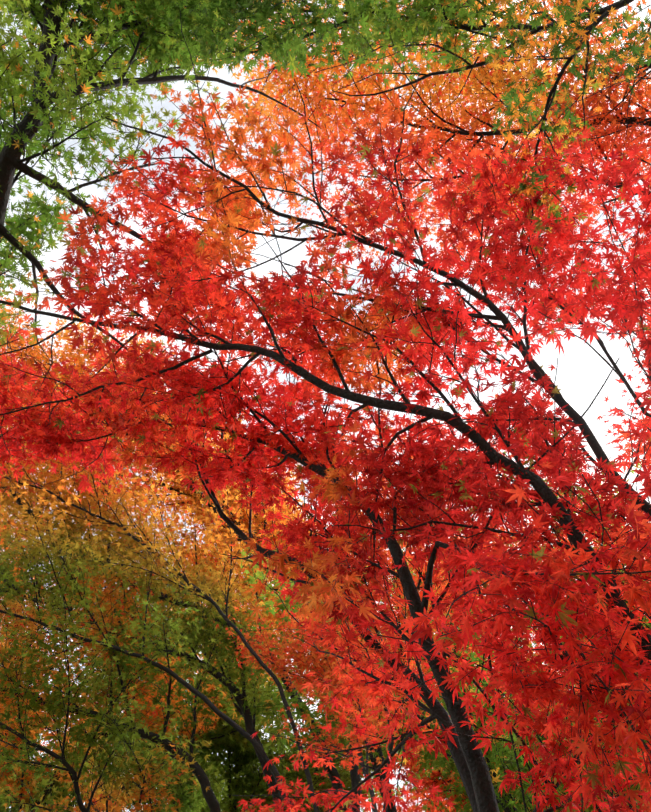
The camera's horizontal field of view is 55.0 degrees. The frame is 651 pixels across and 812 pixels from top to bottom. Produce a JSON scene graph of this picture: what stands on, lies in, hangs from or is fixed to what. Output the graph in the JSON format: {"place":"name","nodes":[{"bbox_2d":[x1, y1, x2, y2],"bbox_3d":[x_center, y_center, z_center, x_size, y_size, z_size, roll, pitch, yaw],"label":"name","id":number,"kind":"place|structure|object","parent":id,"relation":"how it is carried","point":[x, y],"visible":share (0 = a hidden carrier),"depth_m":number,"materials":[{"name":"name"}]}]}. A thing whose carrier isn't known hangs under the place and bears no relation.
{"place":"outdoors","nodes":[
{"label":"outdoors","id":0,"kind":"place"},
{"bbox_2d":[0,0,650,811],"label":"sky","id":1,"kind":"structure","parent":0,"point":[581,373],"materials":[{"name":"white"}]},
{"label":"ground","id":2,"kind":"structure","parent":0,"visible":0},
{"bbox_2d":[0,360,319,811],"bbox_3d":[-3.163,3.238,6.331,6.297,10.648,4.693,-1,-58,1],"label":"tree","id":3,"kind":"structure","parent":2,"relation":"on","point":[153,550],"depth_m":8.78,"materials":[{"name":"plant"}]},
{"bbox_2d":[0,0,321,362],"bbox_3d":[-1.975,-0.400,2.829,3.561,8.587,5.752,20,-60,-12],"label":"green maple","id":4,"kind":"object","parent":2,"relation":"on","point":[84,69],"visible":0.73,"depth_m":4.02,"materials":[{"name":"green plant"}]},
{"bbox_2d":[0,419,331,811],"bbox_3d":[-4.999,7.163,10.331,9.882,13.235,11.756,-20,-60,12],"label":"green maple","id":5,"kind":"object","parent":2,"relation":"on","point":[221,734],"visible":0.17,"depth_m":12.79,"materials":[{"name":"green plant"}]},
{"bbox_2d":[0,274,361,811],"bbox_3d":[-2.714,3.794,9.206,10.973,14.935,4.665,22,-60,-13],"label":"tree","id":6,"kind":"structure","parent":2,"relation":"on","point":[123,734],"depth_m":8.65,"materials":[{"name":"green plant"}]},
{"bbox_2d":[1,332,396,811],"bbox_3d":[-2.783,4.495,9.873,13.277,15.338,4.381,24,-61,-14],"label":"orange maple","id":7,"kind":"object","parent":2,"relation":"on","point":[171,503],"depth_m":13.48,"materials":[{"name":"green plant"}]},
{"bbox_2d":[82,499,405,811],"bbox_3d":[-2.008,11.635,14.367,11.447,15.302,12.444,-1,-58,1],"label":"tree","id":8,"kind":"object","parent":2,"relation":"on","point":[244,781],"visible":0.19,"depth_m":15.39,"materials":[{"name":"green plant"}]},
{"bbox_2d":[0,11,650,808],"bbox_3d":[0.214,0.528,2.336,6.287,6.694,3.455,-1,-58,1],"label":"red maple","id":9,"kind":"object","parent":2,"relation":"on","point":[236,201],"visible":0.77,"depth_m":3.39,"materials":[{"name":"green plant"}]},
{"bbox_2d":[0,238,650,811],"bbox_3d":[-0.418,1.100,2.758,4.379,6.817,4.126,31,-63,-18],"label":"red maple","id":10,"kind":"object","parent":2,"relation":"on","point":[418,688],"visible":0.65,"depth_m":3.01,"materials":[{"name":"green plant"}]},
{"bbox_2d":[116,0,650,254],"bbox_3d":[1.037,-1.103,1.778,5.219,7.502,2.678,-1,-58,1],"label":"green maple","id":11,"kind":"object","parent":2,"relation":"on","point":[279,42],"visible":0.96,"depth_m":3.70,"materials":[{"name":"green plant"}]},
{"bbox_2d":[216,393,559,811],"bbox_3d":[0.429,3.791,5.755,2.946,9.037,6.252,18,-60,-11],"label":"maple tree","id":12,"kind":"object","parent":2,"relation":"on","point":[319,667],"visible":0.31,"depth_m":7.37,"materials":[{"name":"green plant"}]},
{"bbox_2d":[196,0,650,318],"bbox_3d":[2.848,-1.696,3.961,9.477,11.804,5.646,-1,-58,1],"label":"orange maple","id":13,"kind":"object","parent":2,"relation":"on","point":[493,83],"visible":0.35,"depth_m":7.65,"materials":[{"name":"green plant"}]},
{"bbox_2d":[218,451,650,811],"bbox_3d":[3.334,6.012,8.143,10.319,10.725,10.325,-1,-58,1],"label":"green maple","id":14,"kind":"object","parent":2,"relation":"on","point":[498,762],"visible":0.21,"depth_m":9.12,"materials":[{"name":"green plant"}]},
{"bbox_2d":[295,509,592,811],"bbox_3d":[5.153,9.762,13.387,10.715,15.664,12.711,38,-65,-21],"label":"tree","id":15,"kind":"object","parent":2,"relation":"on","point":[427,783],"visible":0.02,"depth_m":15.27,"materials":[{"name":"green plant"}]},
{"bbox_2d":[509,318,650,810],"bbox_3d":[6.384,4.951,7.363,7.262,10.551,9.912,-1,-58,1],"label":"red maple","id":16,"kind":"object","parent":2,"relation":"on","point":[618,426],"visible":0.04,"depth_m":9.21,"materials":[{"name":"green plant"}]}
]}

